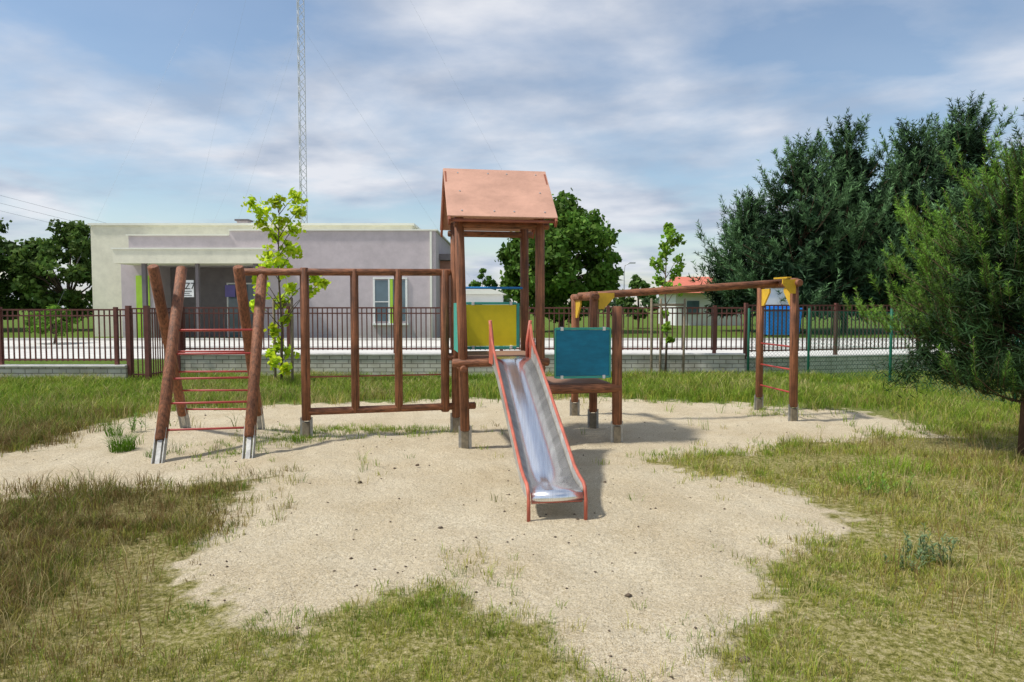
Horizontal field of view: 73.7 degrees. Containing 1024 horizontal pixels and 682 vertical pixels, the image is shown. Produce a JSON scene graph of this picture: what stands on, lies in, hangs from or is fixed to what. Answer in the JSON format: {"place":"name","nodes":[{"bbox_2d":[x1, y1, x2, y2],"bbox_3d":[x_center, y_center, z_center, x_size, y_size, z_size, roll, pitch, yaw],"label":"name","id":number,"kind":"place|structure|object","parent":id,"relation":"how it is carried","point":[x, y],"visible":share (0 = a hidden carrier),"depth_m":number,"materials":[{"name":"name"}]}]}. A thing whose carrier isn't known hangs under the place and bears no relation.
{"place":"outdoors","nodes":[
{"label":"outdoors","id":0,"kind":"place"},
{"bbox_2d":[0,195,104,225],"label":"power line","id":1,"kind":"object","parent":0,"point":[41,213],"visible":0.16,"depth_m":58.25,"materials":[{"name":"black metal"}]},
{"bbox_2d":[234,219,252,221],"bbox_3d":[-15.700,-7.048,39.999,0.800,0.098,0.800,0,3,0],"label":"chimney cap","id":2,"kind":"object","parent":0,"point":[249,220],"visible":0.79,"depth_m":39.60,"materials":[{"name":"grey metal"}]},
{"bbox_2d":[4,349,954,358],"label":"pavement","id":3,"kind":"structure","parent":0,"point":[767,353],"depth_m":24.34,"materials":[{"name":"concrete"}]},
{"bbox_2d":[0,308,1023,681],"bbox_3d":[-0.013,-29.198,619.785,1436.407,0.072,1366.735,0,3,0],"label":"ground","id":4,"kind":"structure","parent":0,"point":[676,566],"depth_m":4.70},
{"bbox_2d":[0,217,51,319],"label":"linden tree","id":5,"kind":"object","parent":4,"relation":"on","point":[8,299],"visible":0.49,"depth_m":47.02,"materials":[{"name":"green plant"}]},
{"bbox_2d":[2,219,92,326],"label":"linden tree","id":6,"kind":"object","parent":4,"relation":"on","point":[46,254],"visible":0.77,"depth_m":47.26,"materials":[{"name":"green plant"}]},
{"bbox_2d":[25,304,79,343],"bbox_3d":[-20.600,-0.733,30.431,2.165,1.958,2.333,0,3,0],"label":"round shrub","id":7,"kind":"object","parent":4,"relation":"on","point":[52,306],"visible":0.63,"depth_m":30.16,"materials":[{"name":"green plant"}]},
{"bbox_2d":[0,307,127,380],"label":"picket fence","id":8,"kind":"object","parent":4,"relation":"on","point":[117,368],"visible":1,"depth_m":14.99,"materials":[{"name":"metal"}]},
{"bbox_2d":[126,412,148,431],"bbox_3d":[-4.978,1.070,9.029,0.264,0.285,0.332,0,3,0],"label":"leafy weed","id":9,"kind":"object","parent":4,"relation":"on","point":[134,425],"visible":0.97,"depth_m":9.02,"materials":[{"name":"green plant"}]},
{"bbox_2d":[125,306,181,381],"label":"fence gate","id":10,"kind":"structure","parent":4,"relation":"on","point":[146,313],"depth_m":15.02,"materials":[{"name":"metal"}]},
{"bbox_2d":[113,249,276,264],"bbox_3d":[-16.100,-4.267,34.928,7.600,0.690,1.795,0,3,0],"label":"canopy","id":11,"kind":"object","parent":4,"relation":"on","point":[187,256],"visible":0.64,"depth_m":34.03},
{"bbox_2d":[111,248,277,251],"bbox_3d":[-16.100,-4.651,34.883,7.700,0.078,1.843,0,3,0],"label":"canopy cap","id":12,"kind":"object","parent":11,"relation":"on","point":[195,248],"visible":0.36,"depth_m":33.96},
{"bbox_2d":[141,264,257,337],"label":"canopy posts","id":13,"kind":"object","parent":4,"relation":"on","point":[144,270],"visible":0.55,"depth_m":34.34,"materials":[{"name":"grey metal"}]},
{"bbox_2d":[147,264,266,463],"bbox_3d":[-3.654,0.199,8.308,1.300,2.233,2.234,-1,3,-11],"label":"frame climbing ladder","id":14,"kind":"object","parent":4,"relation":"on","point":[170,331],"visible":0.94,"depth_m":8.03,"materials":[{"name":"brown wood"}]},
{"bbox_2d":[90,225,415,336],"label":"block","id":15,"kind":"structure","parent":4,"relation":"on","point":[106,282],"depth_m":37.78,"materials":[{"name":"beige paint"}]},
{"bbox_2d":[87,223,419,228],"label":"parapet","id":16,"kind":"structure","parent":15,"relation":"on","point":[412,224],"depth_m":37.63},
{"bbox_2d":[121,231,450,337],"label":"front walls","id":17,"kind":"structure","parent":4,"relation":"on","point":[366,249],"depth_m":35.85,"materials":[{"name":"grey paint"}]},
{"bbox_2d":[136,276,149,337],"bbox_3d":[-19.400,-1.789,35.929,0.700,3.300,0.048,0,3,0],"label":"door","id":18,"kind":"structure","parent":17,"relation":"attached to","point":[138,291],"depth_m":35.88,"materials":[{"name":"green paint"}]},
{"bbox_2d":[170,268,252,336],"bbox_3d":[-16.000,-2.084,37.743,5.580,3.910,0.200,0,3,0],"label":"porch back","id":19,"kind":"object","parent":17,"relation":"attached to","point":[213,281],"visible":0.36,"depth_m":37.62,"materials":[{"name":"grey paint"}]},
{"bbox_2d":[184,280,193,296],"bbox_3d":[-16.425,-2.635,34.326,0.850,0.850,0.030,0,3,0],"label":"wall sign","id":20,"kind":"object","parent":19,"relation":"attached to","point":[190,285],"visible":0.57,"depth_m":34.31,"materials":[{"name":"white paper"}]},
{"bbox_2d":[226,283,250,336],"bbox_3d":[-14.900,-1.712,37.610,1.560,2.980,0.097,0,3,0],"label":"entrance door frame","id":21,"kind":"object","parent":19,"relation":"attached to","point":[228,306],"visible":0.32,"depth_m":37.56,"materials":[{"name":"grey metal"}]},
{"bbox_2d":[228,284,253,336],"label":"entrance doors","id":22,"kind":"structure","parent":19,"relation":"attached to","point":[232,301],"depth_m":37.58,"materials":[{"name":"grey glass"}]},
{"bbox_2d":[225,285,235,296],"bbox_3d":[-15.425,-2.737,37.385,0.550,0.650,0.050,0,3,0],"label":"purple wall sign","id":23,"kind":"object","parent":17,"relation":"attached to","point":[230,290],"visible":0.86,"depth_m":37.36,"materials":[{"name":"purple plastic"}]},
{"bbox_2d":[125,229,449,244],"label":"front parapet","id":24,"kind":"structure","parent":17,"relation":"on","point":[443,237],"depth_m":35.66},
{"bbox_2d":[372,277,408,324],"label":"window frames","id":25,"kind":"structure","parent":17,"relation":"attached to","point":[388,301],"depth_m":35.84,"materials":[{"name":"white plastic"}]},
{"bbox_2d":[375,280,405,320],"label":"windows","id":26,"kind":"structure","parent":25,"relation":"in","point":[381,290],"depth_m":35.87,"materials":[{"name":"clear glass"}]},
{"bbox_2d":[390,279,392,322],"bbox_3d":[-6.335,-2.098,35.899,0.150,2.320,0.077,0,3,0],"label":"window green panel","id":27,"kind":"structure","parent":25,"relation":"in","point":[391,292],"depth_m":35.85,"materials":[{"name":"green paint"}]},
{"bbox_2d":[430,231,431,320],"bbox_3d":[-4.250,-2.936,35.843,0.100,5.600,0.090,0,3,0],"label":"downpipe","id":28,"kind":"object","parent":17,"relation":"attached to","point":[431,268],"visible":0.64,"depth_m":35.76,"materials":[{"name":"grey metal"}]},
{"bbox_2d":[241,187,331,382],"bbox_3d":[-4.624,-1.104,14.265,1.815,4.289,1.020,0,3,0],"label":"young maple sapling","id":29,"kind":"object","parent":4,"relation":"on","point":[278,261],"visible":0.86,"depth_m":14.23,"materials":[{"name":"green plant"}]},
{"bbox_2d":[244,268,475,437],"bbox_3d":[-1.921,0.175,8.713,2.938,2.205,0.111,-1,3,-11],"label":"climbing pole frame","id":30,"kind":"object","parent":4,"relation":"on","point":[308,411],"visible":0.91,"depth_m":8.68,"materials":[{"name":"brown wood"}]},
{"bbox_2d":[440,261,450,336],"bbox_3d":[-3.695,-2.438,40.929,0.590,4.300,6.000,0,3,0],"label":"side annex","id":31,"kind":"object","parent":4,"relation":"on","point":[445,264],"visible":0.29,"depth_m":37.88,"materials":[{"name":"brick"}]},
{"bbox_2d":[439,254,450,260],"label":"annex roof","id":32,"kind":"structure","parent":31,"relation":"on","point":[444,257],"depth_m":37.32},
{"bbox_2d":[33,404,884,678],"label":"pebbles and cones","id":33,"kind":"object","parent":4,"relation":"on","point":[630,595],"visible":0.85,"depth_m":4.76,"materials":[{"name":"brown stone"}]},
{"bbox_2d":[31,285,888,316],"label":"distant trees","id":34,"kind":"object","parent":4,"relation":"on","point":[646,302],"visible":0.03,"depth_m":114.76,"materials":[{"name":"green plant"}]},
{"bbox_2d":[180,305,744,376],"bbox_3d":[-1.194,0.091,16.375,13.488,1.890,0.300,0,3,0],"label":"picket fence","id":35,"kind":"object","parent":4,"relation":"on","point":[384,363],"visible":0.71,"depth_m":16.29,"materials":[{"name":"metal"}]},
{"bbox_2d":[468,268,497,289],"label":"tree","id":36,"kind":"object","parent":4,"relation":"on","point":[488,281],"visible":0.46,"depth_m":59.88,"materials":[{"name":"green plant"}]},
{"bbox_2d":[440,168,557,448],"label":"playground tower","id":37,"kind":"structure","parent":4,"relation":"on","point":[489,203],"depth_m":8.11,"materials":[{"name":"brown wood"}]},
{"bbox_2d":[489,320,587,521],"bbox_3d":[0.160,0.602,6.482,0.493,1.554,2.564,0,3,-9],"label":"playground slide","id":38,"kind":"object","parent":4,"relation":"on","point":[548,470],"visible":0.99,"depth_m":6.15,"materials":[{"name":"metal"}]},
{"bbox_2d":[494,188,623,327],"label":"maple tree","id":39,"kind":"object","parent":4,"relation":"on","point":[577,231],"visible":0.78,"depth_m":42.49,"materials":[{"name":"green plant"}]},
{"bbox_2d":[546,291,622,442],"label":"play platform","id":40,"kind":"structure","parent":4,"relation":"on","point":[582,359],"depth_m":8.22,"materials":[{"name":"teal wood"}]},
{"bbox_2d":[623,262,635,305],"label":"street lamp","id":41,"kind":"object","parent":4,"relation":"on","point":[624,275],"visible":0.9,"depth_m":54.79,"materials":[{"name":"metal"}]},
{"bbox_2d":[616,274,658,328],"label":"tree","id":42,"kind":"object","parent":4,"relation":"on","point":[636,282],"visible":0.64,"depth_m":51.50,"materials":[{"name":"green plant"}]},
{"bbox_2d":[649,222,686,374],"bbox_3d":[3.670,-0.891,15.866,0.905,3.704,0.953,0,3,0],"label":"young linden sapling","id":43,"kind":"object","parent":4,"relation":"on","point":[669,234],"visible":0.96,"depth_m":15.89,"materials":[{"name":"green plant"}]},
{"bbox_2d":[687,184,805,331],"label":"pine tree","id":44,"kind":"object","parent":4,"relation":"on","point":[724,298],"visible":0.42,"depth_m":45.01,"materials":[{"name":"green plant"}]},
{"bbox_2d":[754,395,797,420],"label":"steel straps","id":45,"kind":"object","parent":4,"relation":"on","point":[789,409],"visible":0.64,"depth_m":9.79,"materials":[{"name":"silver metal"}]},
{"bbox_2d":[756,398,796,420],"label":"foot blocks","id":46,"kind":"structure","parent":4,"relation":"on","point":[793,410],"depth_m":9.77,"materials":[{"name":"grey metal"}]},
{"bbox_2d":[755,278,798,406],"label":"posts","id":47,"kind":"object","parent":46,"relation":"on","point":[793,353],"visible":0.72,"depth_m":9.73,"materials":[{"name":"brown wood"}]},
{"bbox_2d":[577,279,802,299],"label":"log beams","id":48,"kind":"structure","parent":47,"relation":"attached to","point":[763,284],"depth_m":9.88,"materials":[{"name":"brown wood"}]},
{"bbox_2d":[760,342,789,392],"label":"rungs","id":49,"kind":"object","parent":47,"relation":"attached to","point":[775,366],"visible":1,"depth_m":10.28,"materials":[{"name":"red paint"}]},
{"bbox_2d":[761,277,795,305],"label":"yellow brackets","id":50,"kind":"object","parent":47,"relation":"attached to","point":[789,285],"visible":0.93,"depth_m":9.88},
{"bbox_2d":[765,287,788,304],"bbox_3d":[15.450,-1.762,40.012,1.900,2.840,0.300,0,3,0],"label":"notice board","id":51,"kind":"object","parent":4,"relation":"on","point":[774,298],"visible":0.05,"depth_m":39.92,"materials":[{"name":"white paper"}]},
{"bbox_2d":[764,306,801,336],"bbox_3d":[15.150,-1.095,38.593,2.000,1.850,1.500,0,3,0],"label":"recycling container","id":52,"kind":"object","parent":4,"relation":"on","point":[775,318],"visible":0.27,"depth_m":37.95,"materials":[{"name":"blue plastic"}]},
{"bbox_2d":[713,127,909,332],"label":"pine tree","id":53,"kind":"object","parent":4,"relation":"on","point":[800,177],"visible":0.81,"depth_m":41.27,"materials":[{"name":"green plant"}]},
{"bbox_2d":[753,109,926,332],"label":"pine tree","id":54,"kind":"object","parent":4,"relation":"on","point":[851,156],"visible":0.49,"depth_m":41.74,"materials":[{"name":"green plant"}]},
{"bbox_2d":[796,134,895,329],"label":"pine tree","id":55,"kind":"object","parent":4,"relation":"on","point":[824,198],"depth_m":48.00,"materials":[{"name":"green plant"}]},
{"bbox_2d":[743,303,982,374],"bbox_3d":[13.807,-0.048,18.566,16.894,1.950,0.300,-1,3,-14],"label":"picket fence","id":56,"kind":"object","parent":4,"relation":"on","point":[785,363],"visible":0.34,"depth_m":17.04,"materials":[{"name":"metal"}]},
{"bbox_2d":[747,308,1020,402],"bbox_3d":[8.230,0.325,11.372,1.388,1.720,11.003,-1,3,-21],"label":"green fence","id":57,"kind":"object","parent":4,"relation":"on","point":[890,343],"visible":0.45,"depth_m":15.29,"materials":[{"name":"metal"}]},
{"bbox_2d":[856,471,914,496],"bbox_3d":[3.248,1.244,5.920,0.477,0.247,0.353,0,3,0],"label":"leafy weed","id":58,"kind":"object","parent":4,"relation":"on","point":[881,485],"visible":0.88,"depth_m":5.97,"materials":[{"name":"green plant"}]},
{"bbox_2d":[825,113,986,332],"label":"pine tree","id":59,"kind":"object","parent":4,"relation":"on","point":[917,156],"visible":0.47,"depth_m":41.36,"materials":[{"name":"green plant"}]},
{"bbox_2d":[884,554,928,571],"bbox_3d":[2.461,1.386,4.263,0.248,0.129,0.194,0,3,0],"label":"thistle weed","id":60,"kind":"object","parent":4,"relation":"on","point":[902,560],"visible":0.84,"depth_m":4.27,"materials":[{"name":"green plant"}]},
{"bbox_2d":[892,523,959,566],"bbox_3d":[2.654,1.319,4.425,0.310,0.248,0.331,-1,3,-15],"label":"thistle weed","id":61,"kind":"object","parent":4,"relation":"on","point":[920,550],"visible":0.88,"depth_m":4.39,"materials":[{"name":"green plant"}]},
{"bbox_2d":[842,125,1023,457],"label":"young pine tree","id":62,"kind":"object","parent":4,"relation":"on","point":[973,331],"visible":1,"depth_m":7.34,"materials":[{"name":"green plant"}]},
{"bbox_2d":[879,109,989,212],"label":"pine tree","id":63,"kind":"object","parent":4,"relation":"on","point":[947,123],"depth_m":47.79,"materials":[{"name":"green plant"}]},
{"bbox_2d":[857,90,1021,308],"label":"pine tree","id":64,"kind":"object","parent":4,"relation":"on","point":[968,137],"visible":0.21,"depth_m":42.48,"materials":[{"name":"green plant"}]},
{"bbox_2d":[900,173,1004,320],"bbox_3d":[27.227,-4.961,39.825,9.237,9.456,8.799,0,3,0],"label":"pine tree","id":65,"kind":"object","parent":4,"relation":"on","point":[960,207],"visible":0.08,"depth_m":39.35,"materials":[{"name":"green plant"}]},
{"bbox_2d":[948,201,1023,345],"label":"pine tree","id":66,"kind":"object","parent":4,"relation":"on","point":[1007,303],"depth_m":14.35,"materials":[{"name":"green plant"}]},
{"bbox_2d":[957,98,1023,196],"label":"pine tree","id":67,"kind":"object","parent":4,"relation":"on","point":[1016,133],"visible":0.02,"depth_m":41.88,"materials":[{"name":"green plant"}]},
{"bbox_2d":[0,368,1023,681],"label":"grass","id":68,"kind":"structure","parent":0,"point":[52,420],"depth_m":5.44,"materials":[{"name":"green plant"}]},
{"bbox_2d":[4,340,1019,345],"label":"road","id":69,"kind":"structure","parent":0,"point":[360,342],"depth_m":30.69,"materials":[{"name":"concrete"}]},
{"bbox_2d":[4,338,921,348],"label":"kerb","id":70,"kind":"structure","parent":69,"relation":"on","point":[123,347],"depth_m":26.57,"materials":[{"name":"concrete"}]},
{"bbox_2d":[466,289,505,304],"bbox_3d":[-1.350,-1.107,30.483,2.200,2.480,2.200,0,3,0],"label":"white kiosk","id":71,"kind":"object","parent":69,"relation":"on","point":[482,295],"visible":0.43,"depth_m":29.54,"materials":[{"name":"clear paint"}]},
{"bbox_2d":[0,0,1023,307],"label":"sky","id":72,"kind":"structure","parent":0,"point":[652,112],"materials":[{"name":"blue"}]},
{"bbox_2d":[659,293,742,325],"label":"walls","id":73,"kind":"structure","parent":0,"point":[676,299],"depth_m":60.98,"materials":[{"name":"white paint"}]},
{"bbox_2d":[661,277,716,292],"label":"roof","id":74,"kind":"structure","parent":73,"relation":"on","point":[684,281],"depth_m":62.96,"materials":[{"name":"red tile"}]},
{"bbox_2d":[687,301,698,312],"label":"windows","id":75,"kind":"structure","parent":73,"relation":"attached to","point":[692,303],"depth_m":60.87,"materials":[{"name":"grey glass"}]}
]}

